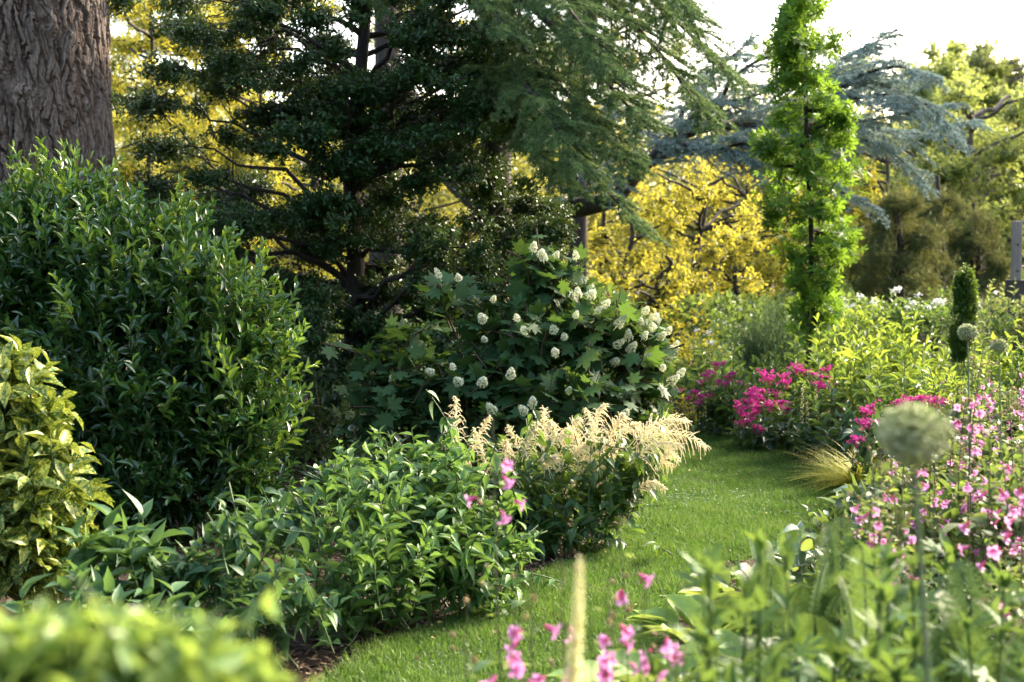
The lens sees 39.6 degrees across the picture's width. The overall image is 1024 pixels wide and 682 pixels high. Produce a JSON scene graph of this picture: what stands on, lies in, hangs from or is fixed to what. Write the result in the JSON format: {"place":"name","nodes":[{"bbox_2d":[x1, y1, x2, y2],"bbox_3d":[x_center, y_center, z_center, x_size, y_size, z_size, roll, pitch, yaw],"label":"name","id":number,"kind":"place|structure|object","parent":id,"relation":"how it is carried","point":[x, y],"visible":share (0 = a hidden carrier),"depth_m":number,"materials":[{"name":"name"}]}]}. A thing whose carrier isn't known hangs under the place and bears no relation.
{"place":"outdoors","nodes":[
{"label":"outdoors","id":0,"kind":"place"},
{"bbox_2d":[0,263,1023,681],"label":"ground","id":1,"kind":"structure","parent":0,"point":[292,641],"depth_m":7.04,"materials":[{"name":"soil"}]},
{"bbox_2d":[0,334,114,622],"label":"spotted laurel","id":2,"kind":"object","parent":1,"relation":"on","point":[43,491],"visible":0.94,"depth_m":6.01,"materials":[{"name":"green plant"}]},
{"bbox_2d":[0,0,117,349],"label":"tree","id":3,"kind":"object","parent":1,"relation":"on","point":[55,76],"visible":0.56,"depth_m":10.41,"materials":[{"name":"brown plant"}]},
{"bbox_2d":[0,595,177,681],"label":"lime shrub","id":4,"kind":"object","parent":1,"relation":"on","point":[45,653],"visible":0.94,"depth_m":1.34,"materials":[{"name":"green plant"}]},
{"bbox_2d":[0,556,244,642],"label":"peony plant","id":5,"kind":"object","parent":1,"relation":"on","point":[97,587],"visible":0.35,"depth_m":5.08,"materials":[{"name":"green plant"}]},
{"bbox_2d":[53,489,215,635],"bbox_3d":[-1.529,0.929,5.684,0.672,0.672,0.620,0,3,0],"label":"peony plant","id":6,"kind":"object","parent":1,"relation":"on","point":[140,559],"visible":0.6,"depth_m":5.61,"materials":[{"name":"green plant"}]},
{"bbox_2d":[0,136,321,548],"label":"laurel shrub","id":7,"kind":"object","parent":1,"relation":"on","point":[93,282],"visible":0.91,"depth_m":7.82,"materials":[{"name":"green plant"}]},
{"bbox_2d":[109,0,224,208],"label":"golden tree","id":8,"kind":"object","parent":1,"relation":"on","point":[127,172],"visible":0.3,"depth_m":20.62,"materials":[{"name":"yellow plant"}]},
{"bbox_2d":[78,567,286,681],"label":"lime shrub","id":9,"kind":"object","parent":1,"relation":"on","point":[149,654],"visible":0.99,"depth_m":1.33,"materials":[{"name":"green plant"}]},
{"bbox_2d":[109,1,293,208],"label":"golden tree","id":10,"kind":"object","parent":1,"relation":"on","point":[142,23],"visible":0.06,"depth_m":28.39,"materials":[{"name":"yellow plant"}]},
{"bbox_2d":[184,623,320,681],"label":"lime shrub","id":11,"kind":"object","parent":1,"relation":"on","point":[248,668],"visible":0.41,"depth_m":1.38,"materials":[{"name":"green plant"}]},
{"bbox_2d":[153,482,352,668],"bbox_3d":[-1.006,0.931,5.491,0.789,0.696,0.714,0,3,0],"label":"arching plant","id":12,"kind":"object","parent":1,"relation":"on","point":[312,605],"visible":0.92,"depth_m":5.51,"materials":[{"name":"green plant"}]},
{"bbox_2d":[168,0,349,282],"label":"golden tree","id":13,"kind":"object","parent":1,"relation":"on","point":[222,147],"visible":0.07,"depth_m":22.50,"materials":[{"name":"yellow plant"}]},
{"bbox_2d":[202,474,354,587],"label":"arching plant","id":14,"kind":"object","parent":1,"relation":"on","point":[299,505],"visible":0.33,"depth_m":6.67,"materials":[{"name":"green plant"}]},
{"bbox_2d":[222,134,408,348],"bbox_3d":[-2.722,-1.170,20.031,2.927,3.895,3.069,0,3,0],"label":"golden tree","id":15,"kind":"object","parent":1,"relation":"on","point":[279,176],"visible":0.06,"depth_m":19.99,"materials":[{"name":"yellow plant"}]},
{"bbox_2d":[264,424,412,564],"bbox_3d":[-0.853,0.794,6.977,0.873,0.789,0.450,1,3,11],"label":"pointed leaf shrub","id":16,"kind":"object","parent":1,"relation":"on","point":[375,435],"visible":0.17,"depth_m":6.95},
{"bbox_2d":[275,345,409,459],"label":"evergreen","id":17,"kind":"object","parent":1,"relation":"on","point":[325,397],"visible":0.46,"depth_m":10.40,"materials":[{"name":"green plant"}]},
{"bbox_2d":[108,0,583,429],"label":"holly tree","id":18,"kind":"object","parent":1,"relation":"on","point":[373,154],"visible":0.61,"depth_m":11.43,"materials":[{"name":"green plant"}]},
{"bbox_2d":[280,448,442,649],"bbox_3d":[-0.681,0.930,6.068,0.671,0.895,0.832,-1,4,-21],"label":"whorled plant","id":19,"kind":"object","parent":1,"relation":"on","point":[370,559],"visible":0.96,"depth_m":5.95,"materials":[{"name":"green plant"}]},
{"bbox_2d":[299,414,499,496],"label":"evergreen","id":20,"kind":"object","parent":1,"relation":"on","point":[360,452],"visible":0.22,"depth_m":8.75,"materials":[{"name":"green plant"}]},
{"bbox_2d":[6,406,822,681],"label":"mulch chips","id":21,"kind":"object","parent":1,"relation":"on","point":[286,663],"visible":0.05,"depth_m":6.04,"materials":[{"name":"wood"}]},
{"bbox_2d":[346,4,518,271],"bbox_3d":[-1.348,-3.200,23.834,3.208,6.858,3.192,0,3,0],"label":"golden tree","id":22,"kind":"object","parent":1,"relation":"on","point":[371,42],"visible":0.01,"depth_m":23.83,"materials":[{"name":"yellow plant"}]},
{"bbox_2d":[306,389,561,621],"bbox_3d":[-0.362,0.834,6.541,1.145,1.181,0.898,3,5,44],"label":"pointed leaf shrub","id":23,"kind":"object","parent":1,"relation":"on","point":[447,514],"visible":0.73,"depth_m":6.39,"materials":[{"name":"plant"}]},
{"bbox_2d":[320,228,685,470],"bbox_3d":[-0.069,0.152,9.366,2.468,1.801,1.483,0,3,0],"label":"oakleaf hydrangea","id":24,"kind":"object","parent":1,"relation":"on","point":[533,346],"visible":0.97,"depth_m":9.29,"materials":[{"name":"plant"}]},
{"bbox_2d":[483,594,544,681],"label":"pink trumpet flower","id":25,"kind":"object","parent":1,"relation":"on","point":[516,667],"visible":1,"depth_m":2.78,"materials":[{"name":"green plant"}]},
{"bbox_2d":[360,0,762,331],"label":"deodar cedar","id":26,"kind":"object","parent":1,"relation":"on","point":[600,58],"visible":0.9,"depth_m":10.48,"materials":[{"name":"green plant"}]},
{"bbox_2d":[104,265,1023,651],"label":"undergrowth","id":27,"kind":"object","parent":1,"relation":"on","point":[726,301],"visible":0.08,"depth_m":8.29,"materials":[{"name":"green plant"}]},
{"bbox_2d":[112,37,1023,293],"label":"wood","id":28,"kind":"object","parent":1,"relation":"on","point":[446,196],"visible":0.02,"depth_m":47.11,"materials":[{"name":"yellow plant"}]},
{"bbox_2d":[564,555,584,681],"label":"pale spires","id":29,"kind":"object","parent":1,"relation":"on","point":[573,667],"visible":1,"depth_m":1.93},
{"bbox_2d":[441,396,710,560],"bbox_3d":[0.247,0.773,7.785,1.599,0.999,1.134,0,3,0],"label":"goatsbeard","id":30,"kind":"object","parent":1,"relation":"on","point":[552,510],"visible":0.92,"depth_m":7.64,"materials":[{"name":"beige plant"}]},
{"bbox_2d":[515,135,654,301],"bbox_3d":[1.063,-2.061,24.955,3.192,4.450,3.020,0,3,0],"label":"golden tree","id":31,"kind":"object","parent":1,"relation":"on","point":[641,189],"visible":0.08,"depth_m":24.84,"materials":[{"name":"yellow plant"}]},
{"bbox_2d":[592,573,634,681],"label":"pink trumpet flower","id":32,"kind":"object","parent":1,"relation":"on","point":[606,675],"visible":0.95,"depth_m":2.95,"materials":[{"name":"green plant"}]},
{"bbox_2d":[528,0,731,297],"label":"tree","id":33,"kind":"object","parent":1,"relation":"on","point":[603,213],"visible":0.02,"depth_m":25.77,"materials":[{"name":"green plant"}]},
{"bbox_2d":[587,201,697,322],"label":"golden tree","id":34,"kind":"object","parent":1,"relation":"on","point":[627,257],"visible":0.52,"depth_m":20.89,"materials":[{"name":"yellow plant"}]},
{"bbox_2d":[593,255,721,352],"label":"golden tree","id":35,"kind":"object","parent":1,"relation":"on","point":[623,281],"visible":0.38,"depth_m":19.42,"materials":[{"name":"yellow plant"}]},
{"bbox_2d":[368,6,994,338],"bbox_3d":[2.062,-2.882,17.175,7.946,6.908,3.691,0,3,0],"label":"blue cedar","id":36,"kind":"object","parent":1,"relation":"on","point":[749,118],"visible":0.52,"depth_m":16.64,"materials":[{"name":"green plant"}]},
{"bbox_2d":[641,541,742,681],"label":"jagged leaf plant","id":37,"kind":"object","parent":1,"relation":"on","point":[710,563],"visible":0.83,"depth_m":2.62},
{"bbox_2d":[666,316,728,402],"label":"bank shrub","id":38,"kind":"object","parent":1,"relation":"on","point":[688,358],"visible":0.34,"depth_m":15.34,"materials":[{"name":"green plant"}]},
{"bbox_2d":[636,147,773,333],"bbox_3d":[3.026,-1.324,21.939,2.624,3.340,2.982,0,3,0],"label":"golden tree","id":39,"kind":"object","parent":1,"relation":"on","point":[732,252],"visible":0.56,"depth_m":21.64,"materials":[{"name":"yellow plant"}]},
{"bbox_2d":[626,594,783,651],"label":"hosta","id":40,"kind":"object","parent":1,"relation":"on","point":[655,617],"visible":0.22,"depth_m":5.35,"materials":[{"name":"green plant"}]},
{"bbox_2d":[683,609,728,681],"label":"jagged leaf plant","id":41,"kind":"object","parent":1,"relation":"on","point":[706,675],"visible":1,"depth_m":2.33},
{"bbox_2d":[675,337,743,410],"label":"bank shrub","id":42,"kind":"object","parent":1,"relation":"on","point":[683,365],"visible":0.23,"depth_m":14.53,"materials":[{"name":"green plant"}]},
{"bbox_2d":[678,361,749,436],"bbox_3d":[1.797,0.573,12.564,0.786,0.857,0.774,-2,4,-29],"label":"magenta meadowsweet","id":43,"kind":"object","parent":1,"relation":"on","point":[709,410],"visible":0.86,"depth_m":12.46,"materials":[{"name":"green plant"}]},
{"bbox_2d":[669,526,799,681],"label":"jagged leaf plant","id":44,"kind":"object","parent":1,"relation":"on","point":[759,543],"visible":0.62,"depth_m":2.70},
{"bbox_2d":[650,136,821,309],"bbox_3d":[3.768,-1.717,24.020,2.803,3.875,2.737,0,3,0],"label":"golden tree","id":45,"kind":"object","parent":1,"relation":"on","point":[760,264],"visible":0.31,"depth_m":23.95,"materials":[{"name":"yellow plant"}]},
{"bbox_2d":[700,303,772,364],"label":"bank shrub","id":46,"kind":"object","parent":1,"relation":"on","point":[713,325],"visible":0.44,"depth_m":15.89,"materials":[{"name":"green plant"}]},
{"bbox_2d":[707,590,775,680],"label":"jagged leaf plant","id":47,"kind":"object","parent":1,"relation":"on","point":[739,622],"visible":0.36,"depth_m":3.15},
{"bbox_2d":[679,557,815,599],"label":"hosta","id":48,"kind":"object","parent":1,"relation":"on","point":[723,585],"visible":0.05,"depth_m":6.04,"materials":[{"name":"green plant"}]},
{"bbox_2d":[715,355,787,434],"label":"flowering plant","id":49,"kind":"object","parent":1,"relation":"on","point":[739,394],"visible":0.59,"depth_m":12.22,"materials":[{"name":"green plant"}]},
{"bbox_2d":[710,561,796,681],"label":"jagged leaf plant","id":50,"kind":"object","parent":1,"relation":"on","point":[734,671],"visible":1,"depth_m":2.53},
{"bbox_2d":[732,540,792,664],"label":"flowering plant","id":51,"kind":"object","parent":1,"relation":"on","point":[774,576],"visible":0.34,"depth_m":4.45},
{"bbox_2d":[724,368,804,451],"bbox_3d":[2.146,0.685,11.665,0.875,0.964,0.907,0,3,0],"label":"magenta meadowsweet","id":52,"kind":"object","parent":1,"relation":"on","point":[767,439],"visible":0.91,"depth_m":11.51,"materials":[{"name":"pink plant"}]},
{"bbox_2d":[728,294,805,386],"bbox_3d":[2.470,0.155,13.654,0.821,1.262,0.686,0,3,0],"label":"feathery mound","id":53,"kind":"object","parent":1,"relation":"on","point":[776,333],"visible":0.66,"depth_m":13.59,"materials":[{"name":"green plant"}]},
{"bbox_2d":[686,611,861,681],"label":"fern","id":54,"kind":"object","parent":1,"relation":"on","point":[807,622],"visible":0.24,"depth_m":3.45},
{"bbox_2d":[762,336,831,434],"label":"border perennial","id":55,"kind":"object","parent":1,"relation":"on","point":[792,371],"visible":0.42,"depth_m":12.25,"materials":[{"name":"green plant"}]},
{"bbox_2d":[769,520,834,579],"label":"greygreen plant","id":56,"kind":"object","parent":1,"relation":"on","point":[802,558],"visible":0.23,"depth_m":6.19,"materials":[{"name":"green plant"}]},
{"bbox_2d":[739,563,867,681],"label":"fern","id":57,"kind":"object","parent":1,"relation":"on","point":[809,600],"visible":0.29,"depth_m":3.71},
{"bbox_2d":[788,375,823,461],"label":"pale spires","id":58,"kind":"object","parent":1,"relation":"on","point":[801,441],"visible":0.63,"depth_m":11.05,"materials":[{"name":"green plant"}]},
{"bbox_2d":[754,524,861,681],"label":"jagged leaf plant","id":59,"kind":"object","parent":1,"relation":"on","point":[837,651],"visible":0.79,"depth_m":2.87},
{"bbox_2d":[748,0,871,379],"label":"sweetgum tree","id":60,"kind":"object","parent":1,"relation":"on","point":[794,39],"visible":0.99,"depth_m":12.83,"materials":[{"name":"green plant"}]},
{"bbox_2d":[782,609,850,681],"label":"jagged leaf plant","id":61,"kind":"object","parent":1,"relation":"on","point":[796,629],"visible":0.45,"depth_m":3.09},
{"bbox_2d":[783,312,862,409],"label":"border perennial","id":62,"kind":"object","parent":1,"relation":"on","point":[814,339],"visible":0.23,"depth_m":12.39,"materials":[{"name":"green plant"}]},
{"bbox_2d":[788,350,868,455],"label":"border perennial","id":63,"kind":"object","parent":1,"relation":"on","point":[810,387],"visible":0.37,"depth_m":11.25,"materials":[{"name":"green plant"}]},
{"bbox_2d":[780,438,892,495],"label":"golden grass","id":64,"kind":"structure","parent":1,"relation":"on","point":[848,476],"depth_m":9.69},
{"bbox_2d":[766,515,937,639],"bbox_3d":[0.983,0.931,3.913,0.437,0.875,0.617,2,4,34],"label":"fern","id":65,"kind":"object","parent":1,"relation":"on","point":[830,591],"visible":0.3,"depth_m":3.96,"materials":[{"name":"plant"}]},
{"bbox_2d":[804,361,902,467],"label":"border perennial","id":66,"kind":"object","parent":1,"relation":"on","point":[827,416],"visible":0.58,"depth_m":10.62,"materials":[{"name":"green plant"}]},
{"bbox_2d":[817,322,894,414],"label":"border perennial","id":67,"kind":"object","parent":1,"relation":"on","point":[847,369],"visible":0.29,"depth_m":12.01,"materials":[{"name":"green plant"}]},
{"bbox_2d":[797,563,919,681],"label":"jagged leaf plant","id":68,"kind":"object","parent":1,"relation":"on","point":[886,588],"visible":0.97,"depth_m":2.56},
{"bbox_2d":[823,292,894,347],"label":"bank shrub","id":69,"kind":"object","parent":1,"relation":"on","point":[864,324],"visible":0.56,"depth_m":14.74,"materials":[{"name":"green plant"}]},
{"bbox_2d":[780,545,946,681],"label":"fern","id":70,"kind":"object","parent":1,"relation":"on","point":[857,627],"visible":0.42,"depth_m":3.44,"materials":[{"name":"plant"}]},
{"bbox_2d":[789,127,954,306],"bbox_3d":[6.358,-1.901,24.860,3.237,4.142,3.130,0,3,0],"label":"golden tree","id":71,"kind":"object","parent":1,"relation":"on","point":[873,182],"visible":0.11,"depth_m":24.84,"materials":[{"name":"yellow plant"}]},
{"bbox_2d":[833,324,920,418],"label":"border perennial","id":72,"kind":"object","parent":1,"relation":"on","point":[864,361],"visible":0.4,"depth_m":10.97,"materials":[{"name":"green plant"}]},
{"bbox_2d":[846,542,920,681],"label":"jagged leaf plant","id":73,"kind":"object","parent":1,"relation":"on","point":[890,557],"visible":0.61,"depth_m":2.80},
{"bbox_2d":[839,394,950,482],"bbox_3d":[2.637,0.681,9.596,0.815,0.733,1.257,2,4,24],"label":"magenta meadowsweet","id":74,"kind":"object","parent":1,"relation":"on","point":[862,451],"visible":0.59,"depth_m":9.45,"materials":[{"name":"pink plant"}]},
{"bbox_2d":[840,177,950,322],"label":"weeping conifer","id":75,"kind":"object","parent":1,"relation":"on","point":[882,241],"visible":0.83,"depth_m":19.80,"materials":[{"name":"green plant"}]},
{"bbox_2d":[850,540,945,681],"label":"jagged leaf plant","id":76,"kind":"object","parent":1,"relation":"on","point":[912,562],"visible":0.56,"depth_m":2.90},
{"bbox_2d":[825,50,974,190],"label":"pale tree","id":77,"kind":"object","parent":1,"relation":"on","point":[948,68],"visible":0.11,"depth_m":37.05,"materials":[{"name":"green plant"}]},
{"bbox_2d":[862,310,939,418],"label":"border perennial","id":78,"kind":"object","parent":1,"relation":"on","point":[894,332],"visible":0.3,"depth_m":11.82,"materials":[{"name":"green plant"}]},
{"bbox_2d":[864,646,937,681],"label":"jagged leaf plant","id":79,"kind":"object","parent":1,"relation":"on","point":[900,672],"visible":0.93,"depth_m":2.43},
{"bbox_2d":[869,288,945,356],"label":"bank shrub","id":80,"kind":"object","parent":1,"relation":"on","point":[914,309],"visible":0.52,"depth_m":15.32,"materials":[{"name":"green plant"}]},
{"bbox_2d":[874,401,955,681],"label":"allium","id":81,"kind":"object","parent":1,"relation":"on","point":[914,430],"visible":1,"depth_m":2.15,"materials":[{"name":"plant"}]},
{"bbox_2d":[885,332,950,406],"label":"border perennial","id":82,"kind":"object","parent":1,"relation":"on","point":[938,365],"visible":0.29,"depth_m":11.53,"materials":[{"name":"green plant"}]},
{"bbox_2d":[826,102,1022,296],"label":"pale tree","id":83,"kind":"object","parent":1,"relation":"on","point":[892,175],"visible":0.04,"depth_m":33.24,"materials":[{"name":"green plant"}]},
{"bbox_2d":[895,166,973,358],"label":"weeping conifer","id":84,"kind":"object","parent":1,"relation":"on","point":[937,207],"visible":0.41,"depth_m":21.29,"materials":[{"name":"green plant"}]},
{"bbox_2d":[907,528,968,664],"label":"jagged leaf plant","id":85,"kind":"object","parent":1,"relation":"on","point":[948,549],"visible":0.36,"depth_m":3.41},
{"bbox_2d":[910,348,989,421],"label":"bank shrub","id":86,"kind":"object","parent":1,"relation":"on","point":[951,386],"visible":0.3,"depth_m":9.59,"materials":[{"name":"green plant"}]},
{"bbox_2d":[890,38,1016,298],"bbox_3d":[12.562,-4.512,39.758,3.906,7.572,4.170,0,3,0],"label":"pale tree","id":87,"kind":"object","parent":1,"relation":"on","point":[992,85],"visible":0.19,"depth_m":38.79,"materials":[{"name":"green plant"}]},
{"bbox_2d":[896,61,1023,320],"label":"pale tree","id":88,"kind":"object","parent":1,"relation":"on","point":[1005,150],"visible":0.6,"depth_m":26.16,"materials":[{"name":"green plant"}]},
{"bbox_2d":[942,263,980,396],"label":"columnar evergreen","id":89,"kind":"object","parent":1,"relation":"on","point":[964,298],"visible":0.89,"depth_m":11.47,"materials":[{"name":"green plant"}]},
{"bbox_2d":[938,340,997,631],"bbox_3d":[1.666,0.644,5.112,0.276,1.305,0.261,1,3,12],"label":"pink trumpet flower","id":90,"kind":"object","parent":1,"relation":"on","point":[971,428],"visible":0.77,"depth_m":5.12,"materials":[{"name":"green plant"}]},
{"bbox_2d":[932,198,1010,345],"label":"weeping conifer","id":91,"kind":"object","parent":1,"relation":"on","point":[971,241],"visible":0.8,"depth_m":22.24,"materials":[{"name":"green plant"}]},
{"bbox_2d":[920,559,1023,681],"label":"fern","id":92,"kind":"object","parent":1,"relation":"on","point":[951,627],"visible":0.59,"depth_m":3.29,"materials":[{"name":"plant"}]},
{"bbox_2d":[944,338,1001,618],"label":"pink trumpet flower","id":93,"kind":"object","parent":1,"relation":"on","point":[956,423],"visible":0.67,"depth_m":5.31,"materials":[{"name":"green plant"}]},
{"bbox_2d":[939,561,1023,681],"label":"jagged leaf plant","id":94,"kind":"object","parent":1,"relation":"on","point":[1005,580],"visible":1,"depth_m":3.01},
{"bbox_2d":[944,34,1023,309],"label":"pale tree","id":95,"kind":"object","parent":1,"relation":"on","point":[980,59],"visible":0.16,"depth_m":41.09,"materials":[{"name":"green plant"}]},
{"bbox_2d":[958,397,1021,660],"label":"pink trumpet flower","id":96,"kind":"object","parent":1,"relation":"on","point":[993,552],"visible":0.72,"depth_m":3.94,"materials":[{"name":"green plant"}]},
{"bbox_2d":[957,87,1023,293],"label":"pale tree","id":97,"kind":"object","parent":1,"relation":"on","point":[1010,114],"visible":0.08,"depth_m":29.47,"materials":[{"name":"green plant"}]},
{"bbox_2d":[965,533,1023,659],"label":"bed plant","id":98,"kind":"object","parent":1,"relation":"on","point":[1016,591],"visible":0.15,"depth_m":4.26,"materials":[{"name":"green plant"}]},
{"bbox_2d":[969,315,1023,408],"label":"bank shrub","id":99,"kind":"object","parent":1,"relation":"on","point":[1006,364],"visible":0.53,"depth_m":9.87,"materials":[{"name":"green plant"}]},
{"bbox_2d":[973,277,1023,361],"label":"bank shrub","id":100,"kind":"object","parent":1,"relation":"on","point":[1020,307],"visible":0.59,"depth_m":14.78,"materials":[{"name":"green plant"}]},
{"bbox_2d":[977,290,1020,338],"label":"white flower plant","id":101,"kind":"object","parent":1,"relation":"on","point":[995,323],"visible":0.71,"depth_m":14.47,"materials":[{"name":"green plant"}]},
{"bbox_2d":[978,397,1023,615],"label":"pink trumpet flower","id":102,"kind":"object","parent":1,"relation":"on","point":[1008,514],"visible":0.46,"depth_m":4.86,"materials":[{"name":"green plant"}]},
{"bbox_2d":[1004,221,1023,358],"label":"wooden post","id":103,"kind":"object","parent":1,"relation":"on","point":[1016,247],"visible":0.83,"depth_m":17.42,"materials":[{"name":"grey wood"}]},
{"bbox_2d":[110,0,1023,257],"label":"sky","id":104,"kind":"structure","parent":0,"point":[921,21],"materials":[{"name":"white"}]},
{"bbox_2d":[305,413,845,681],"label":"lawn path","id":105,"kind":"structure","parent":0,"point":[536,646],"depth_m":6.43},
{"bbox_2d":[465,418,529,681],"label":"pink trumpet flower","id":106,"kind":"object","parent":105,"relation":"on","point":[506,464],"visible":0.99,"depth_m":3.43,"materials":[{"name":"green plant"}]},
{"bbox_2d":[546,634,751,681],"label":"leafy plant","id":107,"kind":"object","parent":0,"point":[633,657],"visible":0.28,"depth_m":4.32,"materials":[{"name":"green plant"}]},
{"bbox_2d":[687,332,780,435],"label":"border perennial","id":108,"kind":"object","parent":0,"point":[755,377],"visible":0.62,"depth_m":12.64,"materials":[{"name":"green plant"}]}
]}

